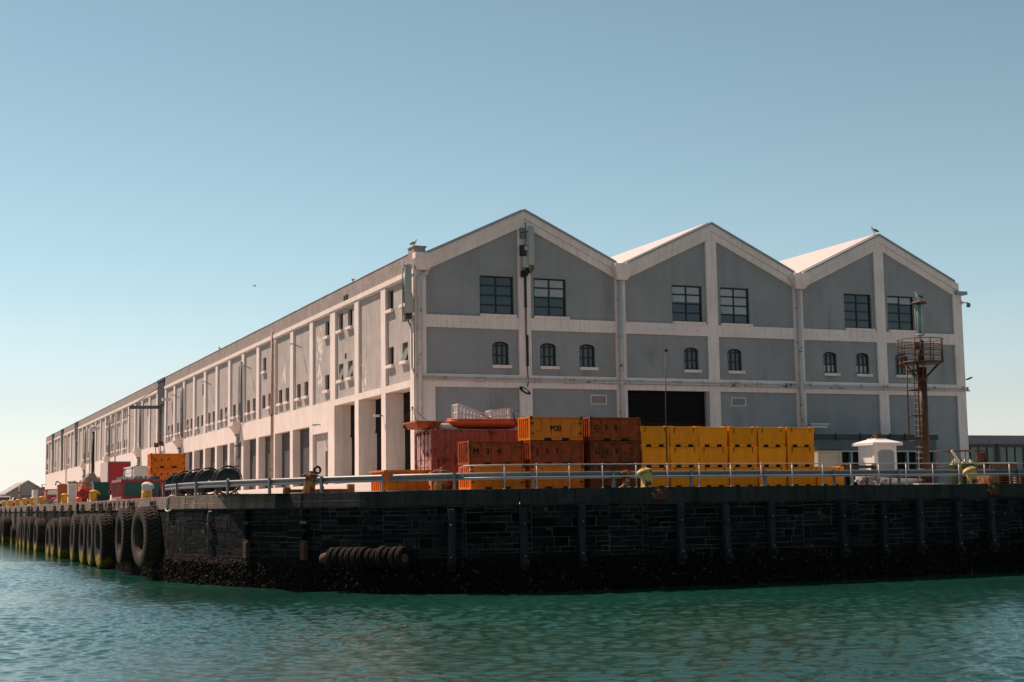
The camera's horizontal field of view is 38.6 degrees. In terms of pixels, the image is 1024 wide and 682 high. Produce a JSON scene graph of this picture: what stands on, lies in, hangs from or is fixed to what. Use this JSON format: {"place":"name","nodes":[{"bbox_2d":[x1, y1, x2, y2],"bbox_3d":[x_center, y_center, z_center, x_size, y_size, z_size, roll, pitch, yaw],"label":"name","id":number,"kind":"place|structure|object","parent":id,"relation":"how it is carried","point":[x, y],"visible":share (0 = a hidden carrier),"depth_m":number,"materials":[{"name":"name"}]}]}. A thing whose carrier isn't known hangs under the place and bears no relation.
{"place":"outdoors","nodes":[
{"label":"outdoors","id":0,"kind":"place"},
{"bbox_2d":[0,480,43,505],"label":"shed","id":1,"kind":"structure","parent":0,"point":[26,487],"depth_m":325.99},
{"bbox_2d":[99,461,130,499],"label":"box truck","id":2,"kind":"object","parent":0,"point":[110,471],"visible":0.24,"depth_m":153.47,"materials":[{"name":"metal"}]},
{"bbox_2d":[6,482,370,506],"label":"quay apron","id":3,"kind":"object","parent":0,"point":[363,487],"visible":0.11,"depth_m":80.22,"materials":[{"name":"concrete"}]},
{"bbox_2d":[111,479,162,498],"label":"rubbish skip","id":4,"kind":"object","parent":3,"relation":"on","point":[126,488],"visible":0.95,"depth_m":97.52,"materials":[{"name":"teal paint"}]},
{"bbox_2d":[194,467,218,495],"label":"cable reel","id":5,"kind":"object","parent":3,"relation":"on","point":[205,476],"visible":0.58,"depth_m":78.84,"materials":[{"name":"black paint"}]},
{"bbox_2d":[212,465,242,494],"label":"cable reel","id":6,"kind":"object","parent":3,"relation":"on","point":[223,474],"visible":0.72,"depth_m":75.60,"materials":[{"name":"black paint"}]},
{"bbox_2d":[283,484,354,492],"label":"yellow trestle","id":7,"kind":"object","parent":3,"relation":"on","point":[350,487],"visible":0.67,"depth_m":68.74,"materials":[{"name":"metal"}]},
{"bbox_2d":[0,542,1023,681],"bbox_3d":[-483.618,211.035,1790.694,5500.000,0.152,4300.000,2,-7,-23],"label":"harbour water","id":8,"kind":"structure","parent":0,"point":[65,620],"depth_m":42.49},
{"bbox_2d":[0,483,1023,593],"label":"quay wall","id":9,"kind":"structure","parent":0,"point":[631,539],"depth_m":65.51,"materials":[{"name":"stone"}]},
{"bbox_2d":[1,517,10,542],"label":"tyre","id":10,"kind":"object","parent":9,"relation":"attached to","point":[6,528],"visible":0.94,"depth_m":175.93,"materials":[{"name":"black rubber"}]},
{"bbox_2d":[33,518,46,551],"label":"tyre","id":11,"kind":"object","parent":9,"relation":"attached to","point":[40,525],"visible":0.85,"depth_m":134.13,"materials":[{"name":"black rubber"}]},
{"bbox_2d":[50,518,58,555],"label":"tyre","id":12,"kind":"object","parent":9,"relation":"attached to","point":[53,536],"visible":0.5,"depth_m":120.03,"materials":[{"name":"black rubber"}]},
{"bbox_2d":[57,517,70,557],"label":"tyre","id":13,"kind":"object","parent":9,"relation":"attached to","point":[63,538],"visible":0.82,"depth_m":114.12,"materials":[{"name":"black rubber"}]},
{"bbox_2d":[70,514,81,561],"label":"tyre","id":14,"kind":"object","parent":9,"relation":"attached to","point":[74,537],"visible":0.62,"depth_m":106.31,"materials":[{"name":"black rubber"}]},
{"bbox_2d":[79,514,89,563],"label":"tyre","id":15,"kind":"object","parent":9,"relation":"attached to","point":[83,538],"visible":0.46,"depth_m":101.08,"materials":[{"name":"black rubber"}]},
{"bbox_2d":[87,513,101,565],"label":"tyre","id":16,"kind":"object","parent":9,"relation":"attached to","point":[90,541],"visible":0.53,"depth_m":97.11,"materials":[{"name":"black rubber"}]},
{"bbox_2d":[94,513,114,567],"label":"tyre","id":17,"kind":"object","parent":9,"relation":"attached to","point":[104,539],"visible":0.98,"depth_m":92.58,"materials":[{"name":"black rubber"}]},
{"bbox_2d":[115,508,135,563],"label":"tyre","id":18,"kind":"object","parent":9,"relation":"attached to","point":[123,545],"visible":0.84,"depth_m":83.86,"materials":[{"name":"black rubber"}]},
{"bbox_2d":[131,506,161,566],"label":"tyre","id":19,"kind":"object","parent":9,"relation":"attached to","point":[146,536],"visible":1,"depth_m":77.16,"materials":[{"name":"black rubber"}]},
{"bbox_2d":[243,510,250,558],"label":"guide rail","id":20,"kind":"object","parent":9,"relation":"attached to","point":[246,543],"visible":1,"depth_m":68.72,"materials":[{"name":"metal"}]},
{"bbox_2d":[300,509,308,559],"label":"guide rail","id":21,"kind":"object","parent":9,"relation":"attached to","point":[304,522],"visible":1,"depth_m":65.85,"materials":[{"name":"metal"}]},
{"bbox_2d":[319,546,410,569],"bbox_3d":[-6.412,9.350,63.028,4.500,1.008,0.982,-5,-7,31],"label":"tyre roll fender","id":22,"kind":"object","parent":9,"relation":"attached to","point":[381,557],"visible":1,"depth_m":62.55,"materials":[{"name":"rubber"}]},
{"bbox_2d":[447,509,456,571],"bbox_3d":[-2.545,8.395,61.497,0.292,2.630,0.510,-2,-6,18],"label":"fender post","id":23,"kind":"object","parent":9,"relation":"attached to","point":[452,540],"visible":1,"depth_m":61.47,"materials":[{"name":"wood"}]},
{"bbox_2d":[519,507,529,570],"bbox_3d":[0.529,8.310,61.343,0.292,2.630,0.510,0,-6,-20],"label":"fender post","id":24,"kind":"object","parent":9,"relation":"attached to","point":[524,557],"visible":1,"depth_m":61.30,"materials":[{"name":"wood"}]},
{"bbox_2d":[577,505,587,566],"bbox_3d":[3.013,8.314,62.238,0.292,2.630,0.510,2,-7,-20],"label":"fender post","id":25,"kind":"object","parent":9,"relation":"attached to","point":[581,524],"visible":1,"depth_m":62.21,"materials":[{"name":"wood"}]},
{"bbox_2d":[635,468,652,486],"bbox_3d":[5.827,6.019,64.347,0.828,0.872,0.611,2,-7,-23],"label":"mooring bollard","id":26,"kind":"object","parent":9,"relation":"on","point":[646,479],"visible":0.96,"depth_m":64.17,"materials":[{"name":"metal"}]},
{"bbox_2d":[675,504,687,564],"bbox_3d":[7.444,8.477,63.972,0.292,2.630,0.510,2,-7,-24],"label":"fender post","id":27,"kind":"object","parent":9,"relation":"attached to","point":[682,556],"visible":1,"depth_m":63.94,"materials":[{"name":"wood"}]},
{"bbox_2d":[721,505,733,563],"bbox_3d":[9.598,8.600,64.943,0.292,2.630,0.510,1,-6,-25],"label":"fender post","id":28,"kind":"object","parent":9,"relation":"attached to","point":[728,555],"visible":1,"depth_m":64.92,"materials":[{"name":"wood"}]},
{"bbox_2d":[766,500,778,558],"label":"fender post","id":29,"kind":"object","parent":9,"relation":"attached to","point":[773,551],"visible":1,"depth_m":65.93,"materials":[{"name":"wood"}]},
{"bbox_2d":[837,501,850,557],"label":"fender post","id":30,"kind":"object","parent":9,"relation":"attached to","point":[845,550],"visible":1,"depth_m":67.58,"materials":[{"name":"wood"}]},
{"bbox_2d":[878,502,891,558],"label":"fender post","id":31,"kind":"object","parent":9,"relation":"attached to","point":[886,551],"visible":1,"depth_m":68.69,"materials":[{"name":"wood"}]},
{"bbox_2d":[915,499,927,553],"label":"fender post","id":32,"kind":"object","parent":9,"relation":"attached to","point":[922,547],"visible":1,"depth_m":69.76,"materials":[{"name":"wood"}]},
{"bbox_2d":[953,501,966,555],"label":"fender post","id":33,"kind":"object","parent":9,"relation":"attached to","point":[960,548],"visible":1,"depth_m":70.88,"materials":[{"name":"metal"}]},
{"bbox_2d":[986,498,999,551],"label":"fender post","id":34,"kind":"object","parent":9,"relation":"attached to","point":[994,545],"visible":1,"depth_m":71.89,"materials":[{"name":"wood"}]},
{"bbox_2d":[0,0,1023,503],"label":"sky","id":35,"kind":"structure","parent":0,"point":[162,162],"materials":[{"name":"blue"}]},
{"bbox_2d":[639,467,669,486],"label":"fish tub","id":36,"kind":"object","parent":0,"point":[659,482],"visible":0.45,"depth_m":68.27,"materials":[{"name":"yellow plastic"}]},
{"bbox_2d":[640,447,669,467],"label":"fish tub","id":37,"kind":"object","parent":36,"relation":"on","point":[653,454],"visible":0.69,"depth_m":68.27,"materials":[{"name":"yellow plastic"}]},
{"bbox_2d":[640,426,669,446],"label":"fish tub","id":38,"kind":"object","parent":37,"relation":"on","point":[653,436],"visible":0.73,"depth_m":68.33,"materials":[{"name":"yellow plastic"}]},
{"bbox_2d":[814,449,842,466],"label":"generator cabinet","id":39,"kind":"object","parent":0,"point":[827,455],"visible":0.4,"depth_m":78.34,"materials":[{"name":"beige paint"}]},
{"label":"quay deck","id":40,"kind":"structure","parent":0,"visible":0},
{"bbox_2d":[91,482,109,500],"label":"teal bin","id":41,"kind":"object","parent":40,"relation":"on","point":[102,488],"visible":0.9,"depth_m":110.14,"materials":[{"name":"green paint"}]},
{"bbox_2d":[302,471,319,492],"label":"leaning bollard","id":42,"kind":"object","parent":40,"relation":"on","point":[309,486],"visible":0.91,"depth_m":67.62,"materials":[{"name":"yellow metal"}]},
{"bbox_2d":[369,470,431,490],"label":"crate","id":43,"kind":"object","parent":40,"relation":"on","point":[403,485],"visible":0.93,"depth_m":65.33,"materials":[{"name":"orange paint"}]},
{"bbox_2d":[414,429,517,489],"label":"shipping container","id":44,"kind":"object","parent":40,"relation":"on","point":[434,449],"visible":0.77,"depth_m":68.40,"materials":[{"name":"metal"}]},
{"bbox_2d":[415,431,430,487],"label":"end door","id":45,"kind":"structure","parent":44,"relation":"in","point":[423,460],"depth_m":69.03,"materials":[{"name":"red paint"}]},
{"bbox_2d":[402,407,452,429],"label":"boat","id":46,"kind":"object","parent":44,"relation":"on","point":[419,425],"visible":0.9,"depth_m":68.69,"materials":[{"name":"orange paint"}]},
{"bbox_2d":[446,418,517,428],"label":"boat hull","id":47,"kind":"object","parent":44,"relation":"on","point":[483,423],"visible":0.99,"depth_m":69.46,"materials":[{"name":"orange paint"}]},
{"bbox_2d":[452,403,486,418],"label":"plastic basket","id":48,"kind":"object","parent":47,"relation":"on","point":[459,412],"visible":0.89,"depth_m":69.55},
{"bbox_2d":[459,465,524,488],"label":"cargo bin","id":49,"kind":"object","parent":40,"relation":"on","point":[494,484],"visible":0.61,"depth_m":65.10,"materials":[{"name":"orange paint"}]},
{"bbox_2d":[458,440,523,465],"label":"cargo bin","id":50,"kind":"object","parent":49,"relation":"on","point":[470,452],"visible":0.92,"depth_m":65.21,"materials":[{"name":"orange paint"}]},
{"bbox_2d":[45,209,969,501],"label":"warehouse","id":51,"kind":"structure","parent":40,"relation":"on","point":[743,333],"depth_m":95.59,"materials":[{"name":"paint"}]},
{"bbox_2d":[250,439,255,489],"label":"roller door","id":52,"kind":"structure","parent":51,"relation":"in","point":[252,442],"depth_m":126.91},
{"bbox_2d":[282,432,289,486],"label":"roller door","id":53,"kind":"structure","parent":51,"relation":"in","point":[285,436],"depth_m":116.15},
{"bbox_2d":[300,428,308,485],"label":"roller door","id":54,"kind":"structure","parent":51,"relation":"in","point":[304,433],"depth_m":110.93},
{"bbox_2d":[402,260,411,321],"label":"panel antenna","id":55,"kind":"object","parent":51,"relation":"attached to","point":[407,269],"visible":1,"depth_m":85.84,"materials":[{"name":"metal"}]},
{"bbox_2d":[403,426,410,469],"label":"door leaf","id":56,"kind":"structure","parent":51,"relation":"in","point":[407,432],"depth_m":90.48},
{"bbox_2d":[480,276,516,317],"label":"window","id":57,"kind":"structure","parent":51,"relation":"in","point":[496,292],"depth_m":88.66,"materials":[{"name":"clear glass"}]},
{"bbox_2d":[492,342,511,367],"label":"window","id":58,"kind":"structure","parent":51,"relation":"in","point":[499,349],"depth_m":88.34,"materials":[{"name":"black glass"}]},
{"bbox_2d":[519,228,529,276],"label":"radio unit","id":59,"kind":"object","parent":51,"relation":"attached to","point":[524,257],"visible":1,"depth_m":88.92,"materials":[{"name":"black paint"}]},
{"bbox_2d":[524,276,529,386],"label":"cable run","id":60,"kind":"object","parent":51,"relation":"attached to","point":[526,292],"visible":1,"depth_m":88.86,"materials":[{"name":"white paint"}]},
{"bbox_2d":[525,222,534,273],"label":"panel antenna","id":61,"kind":"object","parent":51,"relation":"attached to","point":[531,253],"visible":1,"depth_m":89.01,"materials":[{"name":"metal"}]},
{"bbox_2d":[540,343,559,369],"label":"window","id":62,"kind":"structure","parent":51,"relation":"in","point":[547,351],"depth_m":89.55,"materials":[{"name":"black glass"}]},
{"bbox_2d":[533,278,569,319],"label":"window","id":63,"kind":"structure","parent":51,"relation":"in","point":[549,294],"depth_m":90.01,"materials":[{"name":"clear glass"}]},
{"bbox_2d":[579,344,598,369],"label":"window","id":64,"kind":"structure","parent":51,"relation":"in","point":[586,352],"depth_m":90.59,"materials":[{"name":"black glass"}]},
{"bbox_2d":[628,391,704,418],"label":"roller door","id":65,"kind":"structure","parent":51,"relation":"in","point":[643,404],"depth_m":92.46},
{"bbox_2d":[672,285,705,324],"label":"window","id":66,"kind":"structure","parent":51,"relation":"in","point":[686,300],"depth_m":93.74,"materials":[{"name":"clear glass"}]},
{"bbox_2d":[684,348,701,372],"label":"window","id":67,"kind":"structure","parent":51,"relation":"in","point":[690,354],"depth_m":93.42,"materials":[{"name":"black glass"}]},
{"bbox_2d":[727,349,744,373],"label":"window","id":68,"kind":"structure","parent":51,"relation":"in","point":[733,355],"depth_m":94.66,"materials":[{"name":"black glass"}]},
{"bbox_2d":[720,288,752,326],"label":"window","id":69,"kind":"structure","parent":51,"relation":"in","point":[733,301],"depth_m":95.12,"materials":[{"name":"black glass"}]},
{"bbox_2d":[823,352,840,375],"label":"window","id":70,"kind":"structure","parent":51,"relation":"in","point":[829,362],"depth_m":97.49,"materials":[{"name":"black glass"}]},
{"bbox_2d":[844,294,875,331],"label":"window","id":71,"kind":"structure","parent":51,"relation":"in","point":[856,306],"depth_m":98.84,"materials":[{"name":"black glass"}]},
{"bbox_2d":[856,353,872,376],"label":"window","id":72,"kind":"structure","parent":51,"relation":"in","point":[861,358],"depth_m":98.50,"materials":[{"name":"black glass"}]},
{"bbox_2d":[887,296,916,332],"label":"window","id":73,"kind":"structure","parent":51,"relation":"in","point":[900,316],"depth_m":100.17,"materials":[{"name":"black glass"}]},
{"bbox_2d":[525,465,583,487],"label":"cargo bin","id":74,"kind":"object","parent":40,"relation":"on","point":[558,483],"visible":0.4,"depth_m":66.19,"materials":[{"name":"orange paint"}]},
{"bbox_2d":[524,440,583,465],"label":"cargo bin","id":75,"kind":"object","parent":74,"relation":"on","point":[553,452],"visible":0.85,"depth_m":66.34,"materials":[{"name":"orange paint"}]},
{"bbox_2d":[518,416,582,441],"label":"cargo bin","id":76,"kind":"object","parent":75,"relation":"on","point":[530,428],"visible":0.89,"depth_m":66.48,"materials":[{"name":"orange paint"}]},
{"bbox_2d":[162,469,1023,496],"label":"guardrail","id":77,"kind":"object","parent":40,"relation":"on","point":[322,480],"visible":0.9,"depth_m":67.27,"materials":[{"name":"metal"}]},
{"bbox_2d":[584,465,641,487],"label":"cargo bin","id":78,"kind":"object","parent":40,"relation":"on","point":[595,483],"visible":0.45,"depth_m":67.33,"materials":[{"name":"brown paint"}]},
{"bbox_2d":[583,440,641,463],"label":"cargo bin","id":79,"kind":"object","parent":78,"relation":"on","point":[610,452],"visible":0.88,"depth_m":67.49,"materials":[{"name":"brown paint"}]},
{"bbox_2d":[583,417,640,441],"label":"cargo bin","id":80,"kind":"object","parent":79,"relation":"on","point":[611,428],"visible":0.94,"depth_m":67.58,"materials":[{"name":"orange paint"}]},
{"bbox_2d":[669,467,698,486],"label":"fish tub","id":81,"kind":"object","parent":40,"relation":"on","point":[679,482],"visible":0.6,"depth_m":68.71,"materials":[{"name":"yellow plastic"}]},
{"bbox_2d":[669,447,699,467],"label":"fish tub","id":82,"kind":"object","parent":81,"relation":"on","point":[684,454],"visible":0.73,"depth_m":68.83,"materials":[{"name":"yellow plastic"}]},
{"bbox_2d":[669,426,698,446],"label":"fish tub","id":83,"kind":"object","parent":82,"relation":"on","point":[683,436],"visible":0.81,"depth_m":68.95,"materials":[{"name":"yellow plastic"}]},
{"bbox_2d":[700,467,728,486],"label":"fish tub","id":84,"kind":"object","parent":40,"relation":"on","point":[714,482],"visible":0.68,"depth_m":69.33,"materials":[{"name":"yellow plastic"}]},
{"bbox_2d":[699,447,727,467],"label":"fish tub","id":85,"kind":"object","parent":84,"relation":"on","point":[713,454],"visible":0.71,"depth_m":69.48,"materials":[{"name":"yellow plastic"}]},
{"bbox_2d":[698,426,727,446],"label":"fish tub","id":86,"kind":"object","parent":85,"relation":"on","point":[712,436],"visible":0.82,"depth_m":69.55,"materials":[{"name":"yellow plastic"}]},
{"bbox_2d":[461,463,1023,488],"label":"handrail","id":87,"kind":"object","parent":40,"relation":"on","point":[730,475],"visible":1,"depth_m":66.10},
{"bbox_2d":[729,467,757,485],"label":"fish tub","id":88,"kind":"object","parent":40,"relation":"on","point":[744,481],"visible":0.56,"depth_m":70.02,"materials":[{"name":"yellow plastic"}]},
{"bbox_2d":[727,447,757,466],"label":"fish tub","id":89,"kind":"object","parent":88,"relation":"on","point":[742,454],"visible":0.7,"depth_m":70.08,"materials":[{"name":"yellow plastic"}]},
{"bbox_2d":[727,427,756,446],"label":"fish tub","id":90,"kind":"object","parent":89,"relation":"on","point":[741,436],"visible":0.79,"depth_m":70.18,"materials":[{"name":"yellow plastic"}]},
{"bbox_2d":[757,467,786,485],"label":"fish tub","id":91,"kind":"object","parent":40,"relation":"on","point":[776,481],"visible":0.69,"depth_m":70.64,"materials":[{"name":"yellow plastic"}]},
{"bbox_2d":[757,447,785,466],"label":"fish tub","id":92,"kind":"object","parent":91,"relation":"on","point":[771,454],"visible":0.67,"depth_m":70.72,"materials":[{"name":"yellow plastic"}]},
{"bbox_2d":[756,427,785,446],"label":"fish tub","id":93,"kind":"object","parent":92,"relation":"on","point":[770,436],"visible":0.72,"depth_m":70.83,"materials":[{"name":"yellow plastic"}]},
{"bbox_2d":[786,467,815,485],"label":"fish tub","id":94,"kind":"object","parent":40,"relation":"on","point":[800,481],"visible":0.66,"depth_m":71.19,"materials":[{"name":"yellow plastic"}]},
{"bbox_2d":[786,447,814,466],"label":"fish tub","id":95,"kind":"object","parent":94,"relation":"on","point":[799,454],"visible":0.64,"depth_m":71.34,"materials":[{"name":"yellow plastic"}]},
{"bbox_2d":[785,427,813,446],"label":"fish tub","id":96,"kind":"object","parent":95,"relation":"on","point":[799,437],"visible":0.82,"depth_m":71.43,"materials":[{"name":"yellow plastic"}]},
{"bbox_2d":[815,466,843,484],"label":"fish tub","id":97,"kind":"object","parent":40,"relation":"on","point":[829,480],"visible":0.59,"depth_m":71.88,"materials":[{"name":"yellow plastic"}]},
{"bbox_2d":[814,433,937,484],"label":"annex","id":98,"kind":"object","parent":40,"relation":"on","point":[906,451],"visible":0.21,"depth_m":94.42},
{"bbox_2d":[852,434,902,469],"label":"white hut","id":99,"kind":"object","parent":40,"relation":"on","point":[876,448],"visible":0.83,"depth_m":84.86,"materials":[{"name":"metal"}]},
{"bbox_2d":[855,476,921,484],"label":"white dinghy","id":100,"kind":"object","parent":40,"relation":"on","point":[911,479],"visible":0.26,"depth_m":76.95,"materials":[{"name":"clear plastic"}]},
{"bbox_2d":[897,301,944,484],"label":"light tower","id":101,"kind":"structure","parent":40,"relation":"on","point":[922,375],"depth_m":77.54,"materials":[{"name":"metal"}]},
{"bbox_2d":[936,450,986,483],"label":"steel cage","id":102,"kind":"object","parent":40,"relation":"on","point":[982,457],"visible":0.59,"depth_m":82.24,"materials":[{"name":"metal"}]},
{"bbox_2d":[968,435,1023,483],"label":"glazed building","id":103,"kind":"structure","parent":40,"relation":"on","point":[1003,448],"depth_m":119.51,"materials":[{"name":"black paint"}]},
{"bbox_2d":[969,447,995,465],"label":"window","id":104,"kind":"structure","parent":103,"relation":"in","point":[990,451],"depth_m":119.07,"materials":[{"name":"glass"}]},
{"bbox_2d":[1000,447,1023,468],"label":"window","id":105,"kind":"structure","parent":103,"relation":"in","point":[1008,454],"depth_m":120.18,"materials":[{"name":"glass"}]},
{"bbox_2d":[977,476,1023,483],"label":"dark pallets","id":106,"kind":"object","parent":40,"relation":"on","point":[1001,479],"visible":0.62,"depth_m":78.20,"materials":[{"name":"brown wood"}]},
{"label":"cargo bin","id":107,"kind":"object","parent":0,"visible":0},
{"bbox_2d":[147,468,184,481],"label":"cargo bin","id":108,"kind":"object","parent":107,"relation":"on","point":[162,473],"visible":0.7,"depth_m":111.06,"materials":[{"name":"orange paint"}]},
{"bbox_2d":[147,453,185,467],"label":"cargo bin","id":109,"kind":"object","parent":108,"relation":"on","point":[166,460],"visible":0.98,"depth_m":111.26,"materials":[{"name":"orange paint"}]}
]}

